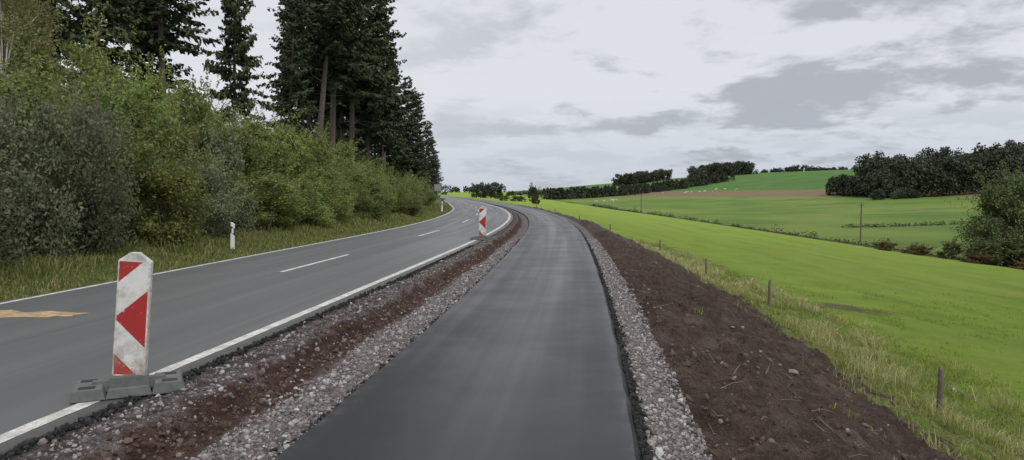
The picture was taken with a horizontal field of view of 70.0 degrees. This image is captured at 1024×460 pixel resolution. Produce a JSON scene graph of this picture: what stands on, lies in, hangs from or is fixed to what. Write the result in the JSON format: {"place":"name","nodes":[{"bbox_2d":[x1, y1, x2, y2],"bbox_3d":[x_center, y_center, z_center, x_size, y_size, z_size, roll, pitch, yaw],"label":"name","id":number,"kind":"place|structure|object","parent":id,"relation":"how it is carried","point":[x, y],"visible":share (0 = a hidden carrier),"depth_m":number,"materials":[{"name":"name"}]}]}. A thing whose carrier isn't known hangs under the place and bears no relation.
{"place":"outdoors","nodes":[
{"label":"outdoors","id":0,"kind":"place"},
{"bbox_2d":[0,196,512,453],"bbox_3d":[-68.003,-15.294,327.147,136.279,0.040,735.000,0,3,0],"label":"road","id":1,"kind":"structure","parent":0,"point":[47,364],"depth_m":10.25,"materials":[{"name":"asphalt"}]},
{"bbox_2d":[0,310,86,317],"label":"temporary road marking","id":2,"kind":"object","parent":1,"relation":"on","point":[8,313],"visible":1,"depth_m":9.55,"materials":[{"name":"orange paint"}]},
{"bbox_2d":[70,252,183,403],"bbox_3d":[-3.070,0.734,5.846,0.797,1.119,0.417,-1,3,-26],"label":"traffic beacon","id":3,"kind":"object","parent":1,"relation":"on","point":[130,375],"visible":0.99,"depth_m":5.82,"materials":[{"name":"red and white plastic"},{"name":"dark rubber"}]},
{"bbox_2d":[0,201,453,303],"bbox_3d":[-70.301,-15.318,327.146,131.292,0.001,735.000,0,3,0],"label":"road marking","id":4,"kind":"object","parent":1,"relation":"on","point":[192,266],"visible":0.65,"depth_m":15.31,"materials":[{"name":"paint"}]},
{"bbox_2d":[0,200,510,442],"bbox_3d":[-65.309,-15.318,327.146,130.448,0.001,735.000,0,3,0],"label":"road marking","id":5,"kind":"object","parent":1,"relation":"on","point":[13,433],"visible":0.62,"depth_m":7.34,"materials":[{"name":"paint"}]},
{"bbox_2d":[470,206,494,239],"bbox_3d":[-1.000,-0.238,24.621,0.797,1.120,0.417,0,3,4],"label":"traffic beacon","id":6,"kind":"object","parent":1,"relation":"on","point":[482,221],"visible":1,"depth_m":24.58,"materials":[{"name":"plastic"}]},
{"bbox_2d":[8,236,517,459],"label":"gravel","id":7,"kind":"structure","parent":0,"point":[226,439],"depth_m":6.25,"materials":[{"name":"gravel"}]},
{"bbox_2d":[274,196,640,459],"bbox_3d":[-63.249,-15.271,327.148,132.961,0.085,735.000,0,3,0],"label":"cycle path","id":8,"kind":"structure","parent":0,"point":[514,353],"depth_m":6.19,"materials":[{"name":"asphalt"}]},
{"bbox_2d":[0,169,1023,459],"bbox_3d":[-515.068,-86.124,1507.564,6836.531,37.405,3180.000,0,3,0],"label":"ground","id":9,"kind":"structure","parent":0,"point":[778,201],"depth_m":16.63,"materials":[{"name":"plant"}]},
{"bbox_2d":[0,101,30,263],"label":"shrub","id":10,"kind":"object","parent":9,"relation":"on","point":[11,240],"visible":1,"depth_m":13.28,"materials":[{"name":"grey plant"}]},
{"bbox_2d":[0,94,51,257],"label":"shrub","id":11,"kind":"object","parent":9,"relation":"on","point":[19,227],"visible":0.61,"depth_m":14.47,"materials":[{"name":"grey plant"}]},
{"bbox_2d":[0,0,58,113],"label":"birch tree","id":12,"kind":"object","parent":9,"relation":"on","point":[11,6],"visible":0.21,"depth_m":23.22,"materials":[{"name":"green plant"}]},
{"bbox_2d":[0,0,65,105],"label":"birch tree","id":13,"kind":"object","parent":9,"relation":"on","point":[3,5],"visible":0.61,"depth_m":21.27,"materials":[{"name":"green plant"}]},
{"bbox_2d":[0,0,90,114],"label":"birch tree","id":14,"kind":"object","parent":9,"relation":"on","point":[50,18],"visible":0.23,"depth_m":26.04,"materials":[{"name":"green plant"}]},
{"bbox_2d":[0,42,91,257],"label":"shrub","id":15,"kind":"object","parent":9,"relation":"on","point":[62,214],"visible":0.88,"depth_m":15.27,"materials":[{"name":"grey plant"}]},
{"bbox_2d":[29,0,69,72],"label":"pine tree","id":16,"kind":"object","parent":9,"relation":"on","point":[57,55],"visible":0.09,"depth_m":33.82,"materials":[{"name":"green plant"}]},
{"bbox_2d":[0,28,117,212],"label":"shrub","id":17,"kind":"object","parent":9,"relation":"on","point":[26,86],"visible":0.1,"depth_m":19.47,"materials":[{"name":"green plant"}]},
{"bbox_2d":[22,0,95,73],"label":"spruce tree","id":18,"kind":"object","parent":9,"relation":"on","point":[62,33],"visible":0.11,"depth_m":36.36,"materials":[{"name":"green plant"}]},
{"bbox_2d":[0,0,123,126],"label":"shrub","id":19,"kind":"object","parent":9,"relation":"on","point":[85,80],"visible":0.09,"depth_m":22.63,"materials":[{"name":"green plant"}]},
{"bbox_2d":[14,0,122,121],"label":"shrub","id":20,"kind":"object","parent":9,"relation":"on","point":[86,52],"visible":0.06,"depth_m":29.07,"materials":[{"name":"green plant"}]},
{"bbox_2d":[2,57,145,253],"bbox_3d":[-10.045,-1.697,16.624,3.022,4.564,2.681,-1,3,-26],"label":"shrub","id":21,"kind":"object","parent":9,"relation":"on","point":[98,231],"visible":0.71,"depth_m":16.52,"materials":[{"name":"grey plant"}]},
{"bbox_2d":[0,38,165,242],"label":"shrub","id":22,"kind":"object","parent":9,"relation":"on","point":[64,164],"visible":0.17,"depth_m":18.36,"materials":[{"name":"green plant"}]},
{"bbox_2d":[13,57,157,242],"bbox_3d":[-10.500,-1.936,18.288,3.004,4.836,2.823,0,3,-5],"label":"shrub","id":23,"kind":"object","parent":9,"relation":"on","point":[115,134],"visible":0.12,"depth_m":18.32,"materials":[{"name":"green plant"}]},
{"bbox_2d":[14,85,179,230],"bbox_3d":[-12.368,-1.994,20.796,4.593,4.218,4.542,1,3,11],"label":"shrub","id":24,"kind":"object","parent":9,"relation":"on","point":[108,107],"visible":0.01,"depth_m":21.40,"materials":[{"name":"green plant"}]},
{"bbox_2d":[53,0,147,111],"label":"spruce tree","id":25,"kind":"object","parent":9,"relation":"on","point":[114,27],"visible":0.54,"depth_m":32.33,"materials":[{"name":"green plant"}]},
{"bbox_2d":[57,13,191,157],"bbox_3d":[-14.031,-3.961,25.740,5.291,6.691,5.600,2,3,38],"label":"shrub","id":26,"kind":"object","parent":9,"relation":"on","point":[100,69],"visible":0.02,"depth_m":24.60,"materials":[{"name":"green plant"}]},
{"bbox_2d":[71,51,203,226],"bbox_3d":[-11.978,-2.778,22.931,4.434,5.698,3.717,0,3,-6],"label":"shrub","id":27,"kind":"object","parent":9,"relation":"on","point":[141,94],"visible":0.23,"depth_m":22.60,"materials":[{"name":"green plant"}]},
{"bbox_2d":[87,47,207,142],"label":"shrub","id":28,"kind":"object","parent":9,"relation":"on","point":[155,86],"visible":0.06,"depth_m":27.40,"materials":[{"name":"green plant"}]},
{"bbox_2d":[81,0,222,102],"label":"spruce tree","id":29,"kind":"object","parent":9,"relation":"on","point":[156,21],"visible":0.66,"depth_m":35.72,"materials":[{"name":"green plant"}]},
{"bbox_2d":[114,2,199,110],"bbox_3d":[-18.868,-10.251,38.079,4.612,16.416,3.949,1,-1,-40],"label":"spruce tree","id":30,"kind":"object","parent":9,"relation":"on","point":[171,80],"visible":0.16,"depth_m":37.80,"materials":[{"name":"green plant"}]},
{"bbox_2d":[91,93,226,244],"bbox_3d":[-9.501,-1.654,20.035,3.097,4.185,3.437,1,3,17],"label":"shrub","id":31,"kind":"object","parent":9,"relation":"on","point":[172,188],"visible":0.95,"depth_m":19.70,"materials":[{"name":"green plant"}]},
{"bbox_2d":[135,46,254,226],"bbox_3d":[-11.156,-3.110,25.202,3.690,6.242,3.703,-2,4,-38],"label":"shrub","id":32,"kind":"object","parent":9,"relation":"on","point":[200,110],"visible":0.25,"depth_m":24.70,"materials":[{"name":"green plant"}]},
{"bbox_2d":[148,128,256,235],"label":"shrub","id":33,"kind":"object","parent":9,"relation":"on","point":[222,210],"visible":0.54,"depth_m":22.05,"materials":[{"name":"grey plant"}]},
{"bbox_2d":[163,73,255,172],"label":"shrub","id":34,"kind":"object","parent":9,"relation":"on","point":[231,111],"visible":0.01,"depth_m":31.67,"materials":[{"name":"green plant"}]},
{"bbox_2d":[167,89,260,230],"bbox_3d":[-9.960,-2.293,24.571,2.922,4.906,3.219,-2,0,15],"label":"shrub","id":35,"kind":"object","parent":9,"relation":"on","point":[232,148],"visible":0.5,"depth_m":24.60,"materials":[{"name":"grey plant"}]},
{"bbox_2d":[0,203,451,301],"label":"verge grass","id":36,"kind":"structure","parent":9,"relation":"on","point":[431,212],"depth_m":18.81,"materials":[{"name":"plant"}]},
{"bbox_2d":[190,93,268,216],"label":"shrub","id":37,"kind":"object","parent":9,"relation":"on","point":[249,155],"visible":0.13,"depth_m":27.80,"materials":[{"name":"green plant"}]},
{"bbox_2d":[230,222,234,248],"bbox_3d":[-8.040,0.378,21.057,0.128,1.197,0.113,1,3,-12],"label":"delineator post","id":38,"kind":"object","parent":9,"relation":"on","point":[232,236],"visible":0.64,"depth_m":21.00,"materials":[{"name":"white plastic"}]},
{"bbox_2d":[201,0,265,129],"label":"spruce tree","id":39,"kind":"object","parent":9,"relation":"on","point":[239,48],"visible":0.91,"depth_m":39.38,"materials":[{"name":"green plant"}]},
{"bbox_2d":[0,245,473,459],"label":"asphalt crumbs","id":40,"kind":"object","parent":9,"relation":"on","point":[61,430],"visible":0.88,"depth_m":6.42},
{"bbox_2d":[209,159,312,229],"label":"shrub","id":41,"kind":"object","parent":9,"relation":"on","point":[266,201],"visible":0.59,"depth_m":26.49,"materials":[{"name":"green plant"}]},
{"bbox_2d":[219,97,304,214],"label":"shrub","id":42,"kind":"object","parent":9,"relation":"on","point":[278,150],"visible":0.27,"depth_m":30.12,"materials":[{"name":"green plant"}]},
{"bbox_2d":[233,99,321,214],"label":"shrub","id":43,"kind":"object","parent":9,"relation":"on","point":[299,147],"visible":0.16,"depth_m":32.84,"materials":[{"name":"green plant"}]},
{"bbox_2d":[84,250,485,459],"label":"soil clods","id":44,"kind":"object","parent":9,"relation":"on","point":[225,425],"visible":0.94,"depth_m":6.25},
{"bbox_2d":[246,153,328,227],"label":"shrub","id":45,"kind":"object","parent":9,"relation":"on","point":[296,213],"visible":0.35,"depth_m":28.85,"materials":[{"name":"green plant"}]},
{"bbox_2d":[257,0,317,140],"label":"spruce tree","id":46,"kind":"object","parent":9,"relation":"on","point":[287,66],"visible":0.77,"depth_m":49.25,"materials":[{"name":"green plant"}]},
{"bbox_2d":[267,0,322,137],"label":"pine tree","id":47,"kind":"object","parent":9,"relation":"on","point":[281,17],"visible":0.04,"depth_m":58.66,"materials":[{"name":"green plant"}]},
{"bbox_2d":[256,0,337,128],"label":"spruce tree","id":48,"kind":"object","parent":9,"relation":"on","point":[312,96],"visible":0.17,"depth_m":58.63,"materials":[{"name":"green plant"}]},
{"bbox_2d":[269,0,327,133],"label":"spruce tree","id":49,"kind":"object","parent":9,"relation":"on","point":[312,113],"visible":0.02,"depth_m":66.98,"materials":[{"name":"green plant"}]},
{"bbox_2d":[264,140,336,185],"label":"shrub","id":50,"kind":"object","parent":9,"relation":"on","point":[318,171],"visible":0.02,"depth_m":35.28,"materials":[{"name":"green plant"}]},
{"bbox_2d":[284,168,337,224],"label":"shrub","id":51,"kind":"object","parent":9,"relation":"on","point":[317,202],"visible":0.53,"depth_m":30.53,"materials":[{"name":"green plant"}]},
{"bbox_2d":[285,135,358,220],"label":"shrub","id":52,"kind":"object","parent":9,"relation":"on","point":[334,187],"visible":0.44,"depth_m":33.13,"materials":[{"name":"green plant"}]},
{"bbox_2d":[287,117,359,208],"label":"shrub","id":53,"kind":"object","parent":9,"relation":"on","point":[317,153],"visible":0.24,"depth_m":37.69,"materials":[{"name":"green plant"}]},
{"bbox_2d":[278,0,375,158],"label":"pine tree","id":54,"kind":"object","parent":9,"relation":"on","point":[338,21],"visible":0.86,"depth_m":51.40,"materials":[{"name":"green plant"}]},
{"bbox_2d":[312,103,346,141],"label":"spruce tree","id":55,"kind":"object","parent":9,"relation":"on","point":[337,119],"visible":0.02,"depth_m":67.50,"materials":[{"name":"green plant"}]},
{"bbox_2d":[295,124,368,207],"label":"shrub","id":56,"kind":"object","parent":9,"relation":"on","point":[344,147],"visible":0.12,"depth_m":40.20,"materials":[{"name":"green plant"}]},
{"bbox_2d":[283,0,384,161],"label":"spruce tree","id":57,"kind":"object","parent":9,"relation":"on","point":[336,76],"visible":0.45,"depth_m":55.24,"materials":[{"name":"green plant"}]},
{"bbox_2d":[316,162,355,217],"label":"shrub","id":58,"kind":"object","parent":9,"relation":"on","point":[343,194],"visible":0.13,"depth_m":35.50,"materials":[{"name":"green plant"}]},
{"bbox_2d":[312,25,370,141],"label":"spruce tree","id":59,"kind":"object","parent":9,"relation":"on","point":[340,108],"visible":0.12,"depth_m":62.94,"materials":[{"name":"green plant"}]},
{"bbox_2d":[324,149,379,174],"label":"shrub","id":60,"kind":"object","parent":9,"relation":"on","point":[354,161],"visible":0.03,"depth_m":50.95,"materials":[{"name":"green plant"}]},
{"bbox_2d":[310,0,402,161],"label":"spruce tree","id":61,"kind":"object","parent":9,"relation":"on","point":[358,94],"visible":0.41,"depth_m":58.63,"materials":[{"name":"green plant"}]},
{"bbox_2d":[342,174,382,218],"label":"shrub","id":62,"kind":"object","parent":9,"relation":"on","point":[361,202],"visible":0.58,"depth_m":37.17,"materials":[{"name":"green plant"}]},
{"bbox_2d":[343,160,392,217],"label":"shrub","id":63,"kind":"object","parent":9,"relation":"on","point":[377,212],"visible":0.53,"depth_m":39.23,"materials":[{"name":"green plant"}]},
{"bbox_2d":[327,0,414,170],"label":"spruce tree","id":64,"kind":"object","parent":9,"relation":"on","point":[368,113],"visible":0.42,"depth_m":63.22,"materials":[{"name":"green plant"}]},
{"bbox_2d":[350,171,392,211],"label":"shrub","id":65,"kind":"object","parent":9,"relation":"on","point":[376,192],"visible":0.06,"depth_m":41.41,"materials":[{"name":"green plant"}]},
{"bbox_2d":[354,134,389,166],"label":"spruce tree","id":66,"kind":"object","parent":9,"relation":"on","point":[373,145],"visible":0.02,"depth_m":87.16,"materials":[{"name":"green plant"}]},
{"bbox_2d":[358,166,395,208],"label":"shrub","id":67,"kind":"object","parent":9,"relation":"on","point":[390,201],"visible":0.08,"depth_m":43.78,"materials":[{"name":"green plant"}]},
{"bbox_2d":[370,162,399,212],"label":"shrub","id":68,"kind":"object","parent":9,"relation":"on","point":[394,198],"visible":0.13,"depth_m":45.80,"materials":[{"name":"green plant"}]},
{"bbox_2d":[354,18,423,167],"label":"spruce tree","id":69,"kind":"object","parent":9,"relation":"on","point":[389,66],"visible":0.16,"depth_m":69.33,"materials":[{"name":"green plant"}]},
{"bbox_2d":[381,165,411,208],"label":"shrub","id":70,"kind":"object","parent":9,"relation":"on","point":[395,187],"visible":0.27,"depth_m":50.53,"materials":[{"name":"green plant"}]},
{"bbox_2d":[371,51,422,181],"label":"spruce tree","id":71,"kind":"object","parent":9,"relation":"on","point":[402,161],"visible":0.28,"depth_m":76.43,"materials":[{"name":"green plant"}]},
{"bbox_2d":[386,171,423,204],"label":"shrub","id":72,"kind":"object","parent":9,"relation":"on","point":[404,185],"visible":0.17,"depth_m":54.27,"materials":[{"name":"green plant"}]},
{"bbox_2d":[387,184,425,215],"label":"shrub","id":73,"kind":"object","parent":9,"relation":"on","point":[411,208],"visible":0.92,"depth_m":47.98,"materials":[{"name":"green plant"}]},
{"bbox_2d":[394,176,424,204],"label":"shrub","id":74,"kind":"object","parent":9,"relation":"on","point":[417,196],"visible":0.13,"depth_m":52.28,"materials":[{"name":"green plant"}]},
{"bbox_2d":[388,79,432,178],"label":"spruce tree","id":75,"kind":"object","parent":9,"relation":"on","point":[417,148],"visible":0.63,"depth_m":85.46,"materials":[{"name":"green plant"}]},
{"bbox_2d":[392,171,430,207],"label":"shrub","id":76,"kind":"object","parent":9,"relation":"on","point":[417,186],"visible":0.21,"depth_m":56.24,"materials":[{"name":"green plant"}]},
{"bbox_2d":[402,97,435,189],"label":"spruce tree","id":77,"kind":"object","parent":9,"relation":"on","point":[422,146],"visible":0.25,"depth_m":92.85,"materials":[{"name":"green plant"}]},
{"bbox_2d":[417,174,437,206],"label":"shrub","id":78,"kind":"object","parent":9,"relation":"on","point":[429,197],"visible":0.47,"depth_m":66.20,"materials":[{"name":"green plant"}]},
{"bbox_2d":[419,121,439,193],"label":"spruce tree","id":79,"kind":"object","parent":9,"relation":"on","point":[431,143],"visible":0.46,"depth_m":103.33,"materials":[{"name":"green plant"}]},
{"bbox_2d":[433,155,443,201],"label":"spruce tree","id":80,"kind":"object","parent":9,"relation":"on","point":[437,169],"visible":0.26,"depth_m":123.51,"materials":[{"name":"green plant"}]},
{"bbox_2d":[269,238,656,459],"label":"asphalt crumbs","id":81,"kind":"object","parent":9,"relation":"on","point":[638,420],"visible":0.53,"depth_m":6.39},
{"bbox_2d":[441,184,486,191],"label":"distant woodland","id":82,"kind":"object","parent":9,"relation":"on","point":[456,189],"visible":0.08,"depth_m":908.88,"materials":[{"name":"green plant"}]},
{"bbox_2d":[469,181,506,198],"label":"tree clump","id":83,"kind":"object","parent":9,"relation":"on","point":[482,187],"visible":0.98,"depth_m":344.96,"materials":[{"name":"green plant"}]},
{"bbox_2d":[440,190,566,195],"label":"distant hedge","id":84,"kind":"object","parent":9,"relation":"on","point":[509,193],"visible":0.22,"depth_m":612.10,"materials":[{"name":"green plant"}]},
{"bbox_2d":[526,182,538,203],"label":"tree","id":85,"kind":"object","parent":9,"relation":"on","point":[534,190],"visible":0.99,"depth_m":260.70,"materials":[{"name":"green plant"}]},
{"bbox_2d":[540,172,735,199],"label":"distant conifer plantation","id":86,"kind":"object","parent":9,"relation":"on","point":[582,192],"visible":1,"depth_m":510.09,"materials":[{"name":"green plant"}]},
{"bbox_2d":[611,168,672,185],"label":"distant woodland","id":87,"kind":"object","parent":9,"relation":"on","point":[638,177],"visible":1,"depth_m":764.04,"materials":[{"name":"green plant"}]},
{"bbox_2d":[686,160,758,178],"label":"distant woodland","id":88,"kind":"object","parent":9,"relation":"on","point":[738,167],"visible":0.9,"depth_m":735.55,"materials":[{"name":"green plant"}]},
{"bbox_2d":[591,202,904,250],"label":"valley hedge","id":89,"kind":"object","parent":9,"relation":"on","point":[701,220],"visible":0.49,"depth_m":174.62,"materials":[{"name":"green plant"}]},
{"bbox_2d":[536,204,1023,452],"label":"fence","id":90,"kind":"object","parent":9,"relation":"on","point":[940,384],"visible":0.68,"depth_m":12.78,"materials":[{"name":"brown wood"}]},
{"bbox_2d":[668,262,914,438],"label":"weeds","id":91,"kind":"object","parent":9,"relation":"on","point":[808,369],"visible":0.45,"depth_m":7.28,"materials":[{"name":"green plant"}]},
{"bbox_2d":[621,254,976,459],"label":"roots","id":92,"kind":"object","parent":9,"relation":"on","point":[797,400],"visible":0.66,"depth_m":6.67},
{"bbox_2d":[602,239,996,459],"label":"soil clods","id":93,"kind":"object","parent":9,"relation":"on","point":[757,448],"visible":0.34,"depth_m":7.27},
{"bbox_2d":[760,164,856,172],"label":"distant woodland","id":94,"kind":"object","parent":9,"relation":"on","point":[793,168],"visible":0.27,"depth_m":993.68,"materials":[{"name":"green plant"}]},
{"bbox_2d":[603,227,1023,459],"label":"rough grass","id":95,"kind":"structure","parent":9,"relation":"on","point":[731,286],"depth_m":17.02,"materials":[{"name":"plant"}]},
{"bbox_2d":[869,238,901,250],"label":"bramble shrub","id":96,"kind":"object","parent":9,"relation":"on","point":[882,245],"visible":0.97,"depth_m":106.94,"materials":[{"name":"brown plant"}]},
{"bbox_2d":[869,187,920,199],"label":"hillside shrubs","id":97,"kind":"object","parent":9,"relation":"on","point":[881,194],"visible":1,"depth_m":296.62,"materials":[{"name":"green plant"}]},
{"bbox_2d":[841,219,970,227],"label":"field hedge","id":98,"kind":"object","parent":9,"relation":"on","point":[896,224],"visible":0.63,"depth_m":171.87,"materials":[{"name":"green plant"}]},
{"bbox_2d":[900,243,936,255],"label":"bramble shrub","id":99,"kind":"object","parent":9,"relation":"on","point":[922,251],"visible":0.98,"depth_m":99.98,"materials":[{"name":"brown plant"}]},
{"bbox_2d":[825,139,1023,197],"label":"woodland","id":100,"kind":"object","parent":9,"relation":"on","point":[943,172],"visible":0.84,"depth_m":304.10,"materials":[{"name":"green plant"}]},
{"bbox_2d":[935,238,967,260],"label":"shrub","id":101,"kind":"object","parent":9,"relation":"on","point":[952,245],"visible":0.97,"depth_m":97.07,"materials":[{"name":"green plant"}]},
{"bbox_2d":[960,248,994,263],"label":"bramble shrub","id":102,"kind":"object","parent":9,"relation":"on","point":[974,257],"visible":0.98,"depth_m":91.00,"materials":[{"name":"brown plant"}]},
{"bbox_2d":[940,156,1023,265],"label":"oak tree","id":103,"kind":"object","parent":9,"relation":"on","point":[1010,210],"visible":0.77,"depth_m":97.08,"materials":[{"name":"green plant"}]},
{"bbox_2d":[960,235,1005,265],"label":"shrub","id":104,"kind":"object","parent":9,"relation":"on","point":[983,246],"visible":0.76,"depth_m":92.60,"materials":[{"name":"green plant"}]},
{"bbox_2d":[962,234,1012,264],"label":"shrub","id":105,"kind":"object","parent":9,"relation":"on","point":[1001,247],"visible":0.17,"depth_m":94.29,"materials":[{"name":"green plant"}]},
{"bbox_2d":[1002,243,1023,266],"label":"shrub","id":106,"kind":"object","parent":9,"relation":"on","point":[1017,253],"visible":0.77,"depth_m":92.38,"materials":[{"name":"green plant"}]},
{"bbox_2d":[56,0,1023,191],"label":"sky","id":107,"kind":"structure","parent":0,"point":[518,93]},
{"bbox_2d":[587,239,711,459],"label":"gravel","id":108,"kind":"structure","parent":0,"point":[663,437],"depth_m":6.38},
{"bbox_2d":[732,270,1023,417],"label":"pasture grass","id":109,"kind":"structure","parent":0,"point":[938,321],"depth_m":26.87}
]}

